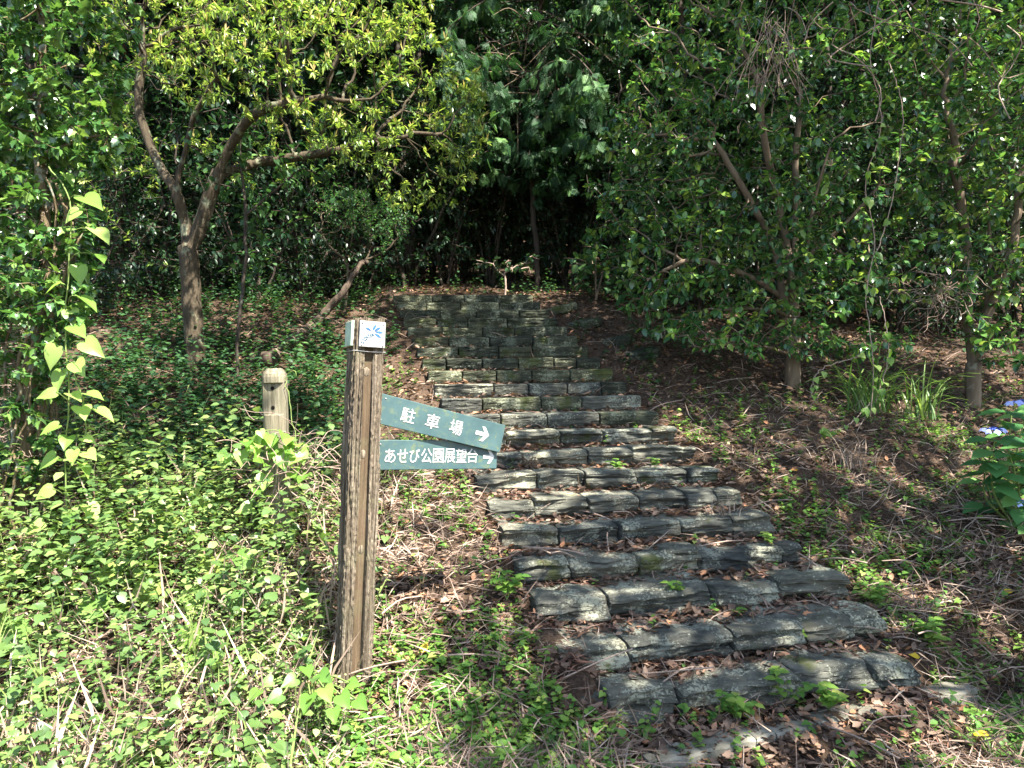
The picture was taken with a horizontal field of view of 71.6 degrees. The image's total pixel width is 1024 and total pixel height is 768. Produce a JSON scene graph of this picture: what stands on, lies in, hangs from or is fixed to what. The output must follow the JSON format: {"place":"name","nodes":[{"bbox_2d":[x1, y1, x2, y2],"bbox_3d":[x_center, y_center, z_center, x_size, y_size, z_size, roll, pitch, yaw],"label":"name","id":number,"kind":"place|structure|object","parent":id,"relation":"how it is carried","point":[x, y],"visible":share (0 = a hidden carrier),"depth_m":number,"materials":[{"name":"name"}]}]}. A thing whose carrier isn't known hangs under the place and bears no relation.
{"place":"outdoors","nodes":[
{"label":"outdoors","id":0,"kind":"place"},
{"bbox_2d":[0,7,1023,767],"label":"ground","id":1,"kind":"structure","parent":0,"point":[576,681],"depth_m":5.58,"materials":[{"name":"soil"}]},
{"bbox_2d":[0,138,142,317],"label":"understory shrub","id":2,"kind":"object","parent":1,"relation":"on","point":[107,274],"visible":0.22,"depth_m":7.54,"materials":[{"name":"green plant"}]},
{"bbox_2d":[0,0,147,541],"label":"ivy clad tree","id":3,"kind":"object","parent":1,"relation":"on","point":[36,243],"visible":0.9,"depth_m":4.00,"materials":[{"name":"green plant"}]},
{"bbox_2d":[28,166,113,564],"bbox_3d":[-2.300,-0.107,3.777,0.531,2.168,0.258,-1,0,20],"label":"climbing vine","id":4,"kind":"object","parent":3,"relation":"attached to","point":[90,344],"visible":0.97,"depth_m":3.81,"materials":[{"name":"green plant"}]},
{"bbox_2d":[37,80,184,301],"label":"understory shrub","id":5,"kind":"object","parent":1,"relation":"on","point":[141,240],"visible":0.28,"depth_m":8.26,"materials":[{"name":"green plant"}]},
{"bbox_2d":[0,515,260,676],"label":"round leaved plant","id":6,"kind":"object","parent":1,"relation":"on","point":[91,605],"visible":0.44,"depth_m":3.43,"materials":[{"name":"green plant"}]},
{"bbox_2d":[0,0,272,271],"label":"tree","id":7,"kind":"object","parent":1,"relation":"on","point":[30,64],"visible":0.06,"depth_m":9.07,"materials":[{"name":"green plant"}]},
{"bbox_2d":[69,53,239,299],"bbox_3d":[-4.438,-2.309,8.867,2.047,3.031,2.374,-1,0,-4],"label":"understory shrub","id":8,"kind":"object","parent":1,"relation":"on","point":[138,217],"visible":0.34,"depth_m":8.48,"materials":[{"name":"green plant"}]},
{"bbox_2d":[106,32,248,280],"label":"tree","id":9,"kind":"object","parent":1,"relation":"on","point":[156,111],"visible":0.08,"depth_m":10.13,"materials":[{"name":"green plant"}]},
{"bbox_2d":[55,0,319,271],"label":"tree","id":10,"kind":"object","parent":1,"relation":"on","point":[209,110],"visible":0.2,"depth_m":9.08,"materials":[{"name":"green plant"}]},
{"bbox_2d":[0,363,408,767],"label":"sunny undergrowth","id":11,"kind":"object","parent":1,"relation":"on","point":[10,695],"visible":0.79,"depth_m":3.39,"materials":[{"name":"green plant"}]},
{"bbox_2d":[139,101,298,296],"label":"understory shrub","id":12,"kind":"object","parent":1,"relation":"on","point":[237,210],"visible":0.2,"depth_m":9.11,"materials":[{"name":"green plant"}]},
{"bbox_2d":[164,89,332,299],"bbox_3d":[-3.342,-2.221,8.955,2.174,2.775,1.874,-1,0,39],"label":"understory shrub","id":13,"kind":"object","parent":1,"relation":"on","point":[223,220],"visible":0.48,"depth_m":8.74,"materials":[{"name":"green plant"}]},
{"bbox_2d":[183,19,341,287],"bbox_3d":[-3.592,-3.185,10.214,2.189,3.986,2.144,-1,0,9],"label":"tree","id":14,"kind":"object","parent":1,"relation":"on","point":[306,86],"visible":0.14,"depth_m":9.98,"materials":[{"name":"green plant"}]},
{"bbox_2d":[180,114,352,376],"bbox_3d":[-2.308,-1.193,6.607,1.203,2.514,1.379,-1,0,39],"label":"forked sapling","id":15,"kind":"object","parent":1,"relation":"on","point":[283,173],"visible":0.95,"depth_m":6.50,"materials":[{"name":"green plant"}]},
{"bbox_2d":[262,368,290,543],"bbox_3d":[-1.371,0.457,4.139,0.143,1.095,0.144,-1,0,-6],"label":"wooden post","id":16,"kind":"object","parent":1,"relation":"on","point":[274,395],"visible":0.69,"depth_m":4.09,"materials":[{"name":"grey wood"}]},
{"bbox_2d":[217,370,319,516],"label":"post vine","id":17,"kind":"object","parent":16,"relation":"attached to","point":[260,438],"visible":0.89,"depth_m":3.96,"materials":[{"name":"green plant"}]},
{"bbox_2d":[212,403,342,537],"bbox_3d":[-1.236,0.512,4.090,0.845,0.809,0.686,-1,0,29],"label":"dry vine tangle","id":18,"kind":"object","parent":16,"relation":"attached to","point":[314,472],"visible":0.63,"depth_m":4.05,"materials":[{"name":"plant"}]},
{"bbox_2d":[146,0,418,291],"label":"tree","id":19,"kind":"object","parent":1,"relation":"on","point":[306,53],"visible":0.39,"depth_m":9.37,"materials":[{"name":"green plant"}]},
{"bbox_2d":[76,0,492,371],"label":"spreading tree","id":20,"kind":"object","parent":1,"relation":"on","point":[193,235],"visible":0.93,"depth_m":6.48,"materials":[{"name":"green plant"}]},
{"bbox_2d":[219,118,372,299],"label":"understory shrub","id":21,"kind":"object","parent":1,"relation":"on","point":[296,248],"visible":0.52,"depth_m":9.22,"materials":[{"name":"green plant"}]},
{"bbox_2d":[248,664,367,731],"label":"broad leaved vine","id":22,"kind":"object","parent":1,"relation":"on","point":[325,693],"visible":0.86,"depth_m":2.86,"materials":[{"name":"green plant"}]},
{"bbox_2d":[229,0,394,283],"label":"tree","id":23,"kind":"object","parent":1,"relation":"on","point":[345,69],"visible":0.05,"depth_m":12.07,"materials":[{"name":"green plant"}]},
{"bbox_2d":[269,260,368,354],"bbox_3d":[-2.211,-0.841,7.731,0.458,1.263,1.734,-1,0,21],"label":"leaning log","id":24,"kind":"object","parent":1,"relation":"on","point":[334,301],"visible":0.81,"depth_m":8.16,"materials":[{"name":"brown wood"}]},
{"bbox_2d":[254,58,393,297],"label":"tree","id":25,"kind":"object","parent":1,"relation":"on","point":[321,192],"visible":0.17,"depth_m":10.39,"materials":[{"name":"green plant"}]},
{"bbox_2d":[306,183,417,310],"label":"tree","id":26,"kind":"object","parent":1,"relation":"on","point":[383,227],"visible":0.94,"depth_m":8.68,"materials":[{"name":"green plant"}]},
{"bbox_2d":[298,90,426,296],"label":"understory shrub","id":27,"kind":"object","parent":1,"relation":"on","point":[348,240],"visible":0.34,"depth_m":10.18,"materials":[{"name":"green plant"}]},
{"bbox_2d":[296,0,511,284],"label":"tree","id":28,"kind":"object","parent":1,"relation":"on","point":[397,87],"visible":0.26,"depth_m":10.83,"materials":[{"name":"green plant"}]},
{"bbox_2d":[337,71,494,287],"bbox_3d":[-1.430,-2.798,10.722,2.512,3.207,2.166,-1,0,-19],"label":"understory shrub","id":29,"kind":"object","parent":1,"relation":"on","point":[400,248],"visible":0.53,"depth_m":10.48,"materials":[{"name":"green plant"}]},
{"bbox_2d":[341,0,493,281],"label":"tree","id":30,"kind":"object","parent":1,"relation":"on","point":[422,127],"visible":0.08,"depth_m":11.68,"materials":[{"name":"green plant"}]},
{"bbox_2d":[334,316,504,692],"bbox_3d":[-0.417,0.600,3.393,0.800,1.787,0.166,3,-2,-27],"label":"signpost","id":31,"kind":"object","parent":1,"relation":"on","point":[368,454],"visible":0.95,"depth_m":3.22,"materials":[{"name":"brown wood"}]},
{"bbox_2d":[386,62,508,285],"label":"tree","id":32,"kind":"object","parent":1,"relation":"on","point":[465,203],"visible":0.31,"depth_m":11.08,"materials":[{"name":"green plant"}]},
{"bbox_2d":[383,127,512,283],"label":"understory shrub","id":33,"kind":"object","parent":1,"relation":"on","point":[469,241],"visible":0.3,"depth_m":11.70,"materials":[{"name":"green plant"}]},
{"bbox_2d":[393,295,532,304],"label":"stone step","id":34,"kind":"object","parent":1,"relation":"on","point":[460,299],"visible":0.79,"depth_m":9.07,"materials":[{"name":"stone"}]},
{"bbox_2d":[360,0,569,280],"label":"tree","id":35,"kind":"object","parent":1,"relation":"on","point":[462,275],"visible":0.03,"depth_m":13.43,"materials":[{"name":"green plant"}]},
{"bbox_2d":[396,302,539,312],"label":"stone step","id":36,"kind":"object","parent":1,"relation":"on","point":[441,306],"visible":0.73,"depth_m":8.79,"materials":[{"name":"stone"}]},
{"bbox_2d":[400,309,548,320],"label":"stone step","id":37,"kind":"object","parent":1,"relation":"on","point":[462,313],"visible":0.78,"depth_m":8.48,"materials":[{"name":"stone"}]},
{"bbox_2d":[404,318,557,329],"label":"stone step","id":38,"kind":"object","parent":1,"relation":"on","point":[489,322],"visible":0.71,"depth_m":8.21,"materials":[{"name":"stone"}]},
{"bbox_2d":[408,327,566,338],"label":"stone step","id":39,"kind":"object","parent":1,"relation":"on","point":[430,332],"visible":0.73,"depth_m":7.91,"materials":[{"name":"stone"}]},
{"bbox_2d":[429,50,552,288],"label":"tree","id":40,"kind":"object","parent":1,"relation":"on","point":[502,205],"visible":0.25,"depth_m":11.60,"materials":[{"name":"green plant"}]},
{"bbox_2d":[412,336,577,349],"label":"stone step","id":41,"kind":"object","parent":1,"relation":"on","point":[519,341],"visible":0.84,"depth_m":7.63,"materials":[{"name":"stone"}]},
{"bbox_2d":[417,346,587,360],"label":"stone step","id":42,"kind":"object","parent":1,"relation":"on","point":[518,352],"visible":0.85,"depth_m":7.33,"materials":[{"name":"stone"}]},
{"bbox_2d":[422,357,599,371],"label":"stone step","id":43,"kind":"object","parent":1,"relation":"on","point":[547,363],"visible":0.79,"depth_m":7.04,"materials":[{"name":"stone"}]},
{"bbox_2d":[0,267,1023,767],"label":"leaf litter","id":44,"kind":"object","parent":1,"relation":"on","point":[878,703],"visible":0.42,"depth_m":3.95,"materials":[{"name":"brown plant"}]},
{"bbox_2d":[0,284,1023,767],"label":"dry straw","id":45,"kind":"object","parent":1,"relation":"on","point":[926,608],"visible":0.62,"depth_m":3.42,"materials":[{"name":"beige plant"}]},
{"bbox_2d":[0,245,1023,498],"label":"shaded undergrowth","id":46,"kind":"object","parent":1,"relation":"on","point":[138,391],"visible":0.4,"depth_m":6.33,"materials":[{"name":"green plant"}]},
{"bbox_2d":[0,0,1023,278],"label":"distant woodland","id":47,"kind":"object","parent":1,"relation":"on","point":[526,214],"depth_m":22.61,"materials":[{"name":"green plant"}]},
{"bbox_2d":[0,277,1023,767],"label":"fallen twigs","id":48,"kind":"object","parent":1,"relation":"on","point":[688,669],"depth_m":3.60,"materials":[{"name":"brown wood"}]},
{"bbox_2d":[453,87,573,281],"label":"understory shrub","id":49,"kind":"object","parent":1,"relation":"on","point":[513,244],"visible":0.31,"depth_m":12.32,"materials":[{"name":"green plant"}]},
{"bbox_2d":[12,284,1023,767],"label":"ground cover","id":50,"kind":"object","parent":1,"relation":"on","point":[540,702],"visible":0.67,"depth_m":3.29,"materials":[{"name":"green plant"}]},
{"bbox_2d":[427,369,612,384],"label":"stone step","id":51,"kind":"object","parent":1,"relation":"on","point":[547,376],"visible":0.86,"depth_m":6.77,"materials":[{"name":"stone"}]},
{"bbox_2d":[433,381,625,398],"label":"stone step","id":52,"kind":"object","parent":1,"relation":"on","point":[502,390],"visible":0.85,"depth_m":6.47,"materials":[{"name":"stone"}]},
{"bbox_2d":[440,395,640,413],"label":"stone step","id":53,"kind":"object","parent":1,"relation":"on","point":[612,402],"visible":0.87,"depth_m":6.18,"materials":[{"name":"stone"}]},
{"bbox_2d":[458,0,630,274],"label":"tree","id":54,"kind":"object","parent":1,"relation":"on","point":[503,30],"visible":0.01,"depth_m":15.30,"materials":[{"name":"green plant"}]},
{"bbox_2d":[423,0,676,291],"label":"broadleaf tree","id":55,"kind":"object","parent":1,"relation":"on","point":[585,89],"visible":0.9,"depth_m":10.13,"materials":[{"name":"green plant"}]},
{"bbox_2d":[480,44,624,276],"bbox_3d":[0.971,-4.391,15.107,3.886,4.961,3.350,-1,0,-1],"label":"understory shrub","id":56,"kind":"object","parent":1,"relation":"on","point":[548,271],"visible":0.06,"depth_m":14.88,"materials":[{"name":"green plant"}]},
{"bbox_2d":[488,4,622,283],"bbox_3d":[0.779,-4.063,12.622,2.776,5.056,2.720,-1,0,36],"label":"tree","id":57,"kind":"object","parent":1,"relation":"on","point":[577,197],"visible":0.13,"depth_m":12.37,"materials":[{"name":"green plant"}]},
{"bbox_2d":[505,111,615,286],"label":"understory shrub","id":58,"kind":"object","parent":1,"relation":"on","point":[562,273],"visible":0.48,"depth_m":11.53,"materials":[{"name":"green plant"}]},
{"bbox_2d":[464,410,658,429],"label":"stone step","id":59,"kind":"object","parent":1,"relation":"on","point":[543,419],"visible":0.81,"depth_m":5.95,"materials":[{"name":"stone"}]},
{"bbox_2d":[467,444,696,470],"bbox_3d":[0.525,0.570,5.447,1.790,0.175,0.361,-1,0,-11],"label":"stone step","id":60,"kind":"object","parent":1,"relation":"on","point":[628,453],"visible":0.72,"depth_m":5.36,"materials":[{"name":"stone"}]},
{"bbox_2d":[501,425,676,448],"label":"stone step","id":61,"kind":"object","parent":1,"relation":"on","point":[642,435],"visible":0.74,"depth_m":5.65,"materials":[{"name":"stone"}]},
{"bbox_2d":[472,464,719,495],"bbox_3d":[0.618,0.693,5.150,1.798,0.180,0.339,-1,0,-11],"label":"stone step","id":62,"kind":"object","parent":1,"relation":"on","point":[604,478],"visible":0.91,"depth_m":5.03,"materials":[{"name":"stone"}]},
{"bbox_2d":[562,236,639,299],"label":"broadleaf shrub","id":63,"kind":"object","parent":1,"relation":"on","point":[585,268],"visible":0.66,"depth_m":9.30,"materials":[{"name":"green plant"}]},
{"bbox_2d":[540,74,674,284],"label":"understory shrub","id":64,"kind":"object","parent":1,"relation":"on","point":[583,220],"visible":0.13,"depth_m":11.95,"materials":[{"name":"green plant"}]},
{"bbox_2d":[521,0,694,285],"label":"tree","id":65,"kind":"object","parent":1,"relation":"on","point":[586,55],"visible":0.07,"depth_m":11.99,"materials":[{"name":"green plant"}]},
{"bbox_2d":[485,485,743,521],"bbox_3d":[0.706,0.818,4.873,1.790,0.174,0.364,-1,0,-11],"label":"stone step","id":66,"kind":"object","parent":1,"relation":"on","point":[570,503],"visible":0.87,"depth_m":4.76,"materials":[{"name":"stone"}]},
{"bbox_2d":[496,507,774,549],"bbox_3d":[0.799,0.941,4.570,1.799,0.176,0.340,-1,0,-12],"label":"stone step","id":67,"kind":"object","parent":1,"relation":"on","point":[756,522],"visible":0.87,"depth_m":4.49,"materials":[{"name":"stone"}]},
{"bbox_2d":[522,0,752,283],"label":"tree","id":68,"kind":"object","parent":1,"relation":"on","point":[590,38],"visible":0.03,"depth_m":12.94,"materials":[{"name":"green plant"}]},
{"bbox_2d":[580,114,710,297],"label":"understory shrub","id":69,"kind":"object","parent":1,"relation":"on","point":[615,164],"visible":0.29,"depth_m":9.71,"materials":[{"name":"green plant"}]},
{"bbox_2d":[574,31,727,293],"bbox_3d":[2.040,-3.058,10.391,2.170,3.952,2.126,-1,0,13],"label":"tree","id":70,"kind":"object","parent":1,"relation":"on","point":[620,76],"visible":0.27,"depth_m":10.11,"materials":[{"name":"green plant"}]},
{"bbox_2d":[508,538,801,583],"bbox_3d":[0.884,1.065,4.297,1.795,0.200,0.376,-1,0,-12],"label":"stone step","id":71,"kind":"object","parent":1,"relation":"on","point":[596,565],"visible":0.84,"depth_m":4.17,"materials":[{"name":"stone"}]},
{"bbox_2d":[566,0,809,297],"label":"tree","id":72,"kind":"object","parent":1,"relation":"on","point":[708,36],"visible":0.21,"depth_m":10.37,"materials":[{"name":"green plant"}]},
{"bbox_2d":[526,562,850,624],"bbox_3d":[0.995,1.193,3.997,1.835,0.188,0.391,-1,0,-12],"label":"stone step","id":73,"kind":"object","parent":1,"relation":"on","point":[652,595],"visible":0.88,"depth_m":3.90,"materials":[{"name":"stone"}]},
{"bbox_2d":[629,126,784,313],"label":"understory shrub","id":74,"kind":"object","parent":1,"relation":"on","point":[667,260],"visible":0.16,"depth_m":9.25,"materials":[{"name":"green plant"}]},
{"bbox_2d":[639,725,775,767],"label":"kerb stone","id":75,"kind":"object","parent":1,"relation":"on","point":[724,745],"visible":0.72,"depth_m":2.98,"materials":[{"name":"stone"}]},
{"bbox_2d":[630,25,789,295],"bbox_3d":[3.047,-3.182,10.623,2.292,4.173,2.245,-1,0,40],"label":"tree","id":76,"kind":"object","parent":1,"relation":"on","point":[672,102],"visible":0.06,"depth_m":10.27,"materials":[{"name":"green plant"}]},
{"bbox_2d":[550,599,887,672],"bbox_3d":[1.078,1.317,3.720,1.834,0.177,0.403,-1,0,-13],"label":"stone step","id":77,"kind":"object","parent":1,"relation":"on","point":[764,632],"visible":0.82,"depth_m":3.61,"materials":[{"name":"stone"}]},
{"bbox_2d":[714,689,764,718],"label":"weed","id":78,"kind":"object","parent":1,"relation":"on","point":[732,704],"visible":0.98,"depth_m":3.18,"materials":[{"name":"green plant"}]},
{"bbox_2d":[581,645,920,725],"bbox_3d":[1.119,1.445,3.411,1.730,0.185,0.342,-1,0,-13],"label":"stone step","id":79,"kind":"object","parent":1,"relation":"on","point":[744,681],"visible":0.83,"depth_m":3.34,"materials":[{"name":"stone"}]},
{"bbox_2d":[763,666,818,702],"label":"weed","id":80,"kind":"object","parent":79,"relation":"on","point":[776,670],"visible":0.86,"depth_m":3.29,"materials":[{"name":"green plant"}]},
{"bbox_2d":[650,0,855,274],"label":"tree","id":81,"kind":"object","parent":1,"relation":"on","point":[719,98],"visible":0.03,"depth_m":10.80,"materials":[{"name":"green plant"}]},
{"bbox_2d":[667,106,842,322],"bbox_3d":[3.011,-2.018,9.195,1.974,2.924,2.290,-1,0,-38],"label":"understory shrub","id":82,"kind":"object","parent":1,"relation":"on","point":[757,192],"visible":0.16,"depth_m":8.91,"materials":[{"name":"green plant"}]},
{"bbox_2d":[582,0,949,388],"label":"camellia tree","id":83,"kind":"object","parent":1,"relation":"on","point":[791,330],"visible":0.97,"depth_m":6.84,"materials":[{"name":"green plant"}]},
{"bbox_2d":[714,0,852,126],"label":"dry vine bundle","id":84,"kind":"object","parent":83,"relation":"hanging from","point":[770,34],"visible":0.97,"depth_m":5.84,"materials":[{"name":"brown plant"}]},
{"bbox_2d":[810,0,912,437],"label":"twining vine","id":85,"kind":"object","parent":83,"relation":"hanging from","point":[868,202],"visible":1,"depth_m":5.93,"materials":[{"name":"green plant"}]},
{"bbox_2d":[758,0,1023,121],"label":"looping vine","id":86,"kind":"object","parent":83,"relation":"hanging from","point":[867,66],"visible":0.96,"depth_m":5.87,"materials":[{"name":"brown plant"}]},
{"bbox_2d":[887,251,993,340],"bbox_3d":[3.880,-0.820,6.509,0.978,0.846,0.783,-1,0,0],"label":"dead twig cluster","id":87,"kind":"object","parent":83,"relation":"attached to","point":[938,296],"visible":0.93,"depth_m":6.47,"materials":[{"name":"brown plant"}]},
{"bbox_2d":[695,12,868,257],"bbox_3d":[3.896,-3.163,10.312,2.302,4.192,2.255,-1,0,31],"label":"tree","id":88,"kind":"object","parent":1,"relation":"on","point":[839,111],"visible":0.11,"depth_m":9.98,"materials":[{"name":"green plant"}]},
{"bbox_2d":[762,701,881,739],"bbox_3d":[1.421,1.637,3.242,0.620,0.258,0.121,-1,0,-21],"label":"kerb stone","id":89,"kind":"object","parent":1,"relation":"on","point":[818,715],"visible":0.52,"depth_m":3.21,"materials":[{"name":"stone"}]},
{"bbox_2d":[745,105,903,327],"bbox_3d":[4.084,-2.004,9.469,1.989,2.945,2.306,-1,0,2],"label":"understory shrub","id":90,"kind":"object","parent":1,"relation":"on","point":[862,184],"visible":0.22,"depth_m":9.02,"materials":[{"name":"green plant"}]},
{"bbox_2d":[692,0,973,301],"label":"tree","id":91,"kind":"object","parent":1,"relation":"on","point":[835,69],"visible":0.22,"depth_m":9.88,"materials":[{"name":"green plant"}]},
{"bbox_2d":[759,18,941,293],"bbox_3d":[5.143,-3.335,10.828,2.501,4.555,2.450,-1,0,42],"label":"tree","id":92,"kind":"object","parent":1,"relation":"on","point":[810,34],"visible":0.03,"depth_m":10.56,"materials":[{"name":"green plant"}]},
{"bbox_2d":[792,431,909,471],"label":"grass clump","id":93,"kind":"object","parent":1,"relation":"on","point":[846,458],"visible":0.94,"depth_m":5.43,"materials":[{"name":"plant"}]},
{"bbox_2d":[798,332,949,412],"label":"grass clump","id":94,"kind":"object","parent":1,"relation":"on","point":[863,394],"visible":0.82,"depth_m":6.46,"materials":[{"name":"green plant"}]},
{"bbox_2d":[814,99,981,332],"bbox_3d":[4.924,-1.962,9.385,2.068,3.061,2.398,-1,0,16],"label":"understory shrub","id":95,"kind":"object","parent":1,"relation":"on","point":[899,326],"visible":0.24,"depth_m":9.04,"materials":[{"name":"green plant"}]},
{"bbox_2d":[805,0,1023,295],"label":"tree","id":96,"kind":"object","parent":1,"relation":"on","point":[954,29],"visible":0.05,"depth_m":10.82,"materials":[{"name":"green plant"}]},
{"bbox_2d":[830,19,1014,313],"bbox_3d":[5.786,-3.010,10.212,2.399,4.368,2.350,-1,0,31],"label":"tree","id":97,"kind":"object","parent":1,"relation":"on","point":[875,57],"visible":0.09,"depth_m":9.94,"materials":[{"name":"green plant"}]},
{"bbox_2d":[882,682,977,716],"bbox_3d":[2.006,1.638,3.468,0.620,0.258,0.121,0,0,-21],"label":"kerb stone","id":98,"kind":"object","parent":1,"relation":"on","point":[961,691],"visible":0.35,"depth_m":3.51,"materials":[{"name":"stone"}]},
{"bbox_2d":[882,348,979,419],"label":"grass clump","id":99,"kind":"object","parent":1,"relation":"on","point":[922,408],"visible":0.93,"depth_m":6.54,"materials":[{"name":"green plant"}]},
{"bbox_2d":[849,0,1023,408],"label":"camellia tree","id":100,"kind":"object","parent":1,"relation":"on","point":[978,342],"visible":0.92,"depth_m":6.80,"materials":[{"name":"green plant"}]},
{"bbox_2d":[881,136,1023,338],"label":"understory shrub","id":101,"kind":"object","parent":1,"relation":"on","point":[955,318],"visible":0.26,"depth_m":8.96,"materials":[{"name":"green plant"}]},
{"bbox_2d":[897,121,1023,340],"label":"understory shrub","id":102,"kind":"object","parent":1,"relation":"on","point":[1015,310],"visible":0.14,"depth_m":8.98,"materials":[{"name":"green plant"}]},
{"bbox_2d":[915,14,1023,317],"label":"tree","id":103,"kind":"object","parent":1,"relation":"on","point":[982,106],"visible":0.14,"depth_m":9.84,"materials":[{"name":"green plant"}]},
{"bbox_2d":[957,399,1023,533],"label":"hydrangea","id":104,"kind":"object","parent":1,"relation":"on","point":[1008,494],"visible":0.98,"depth_m":4.61,"materials":[{"name":"green plant"}]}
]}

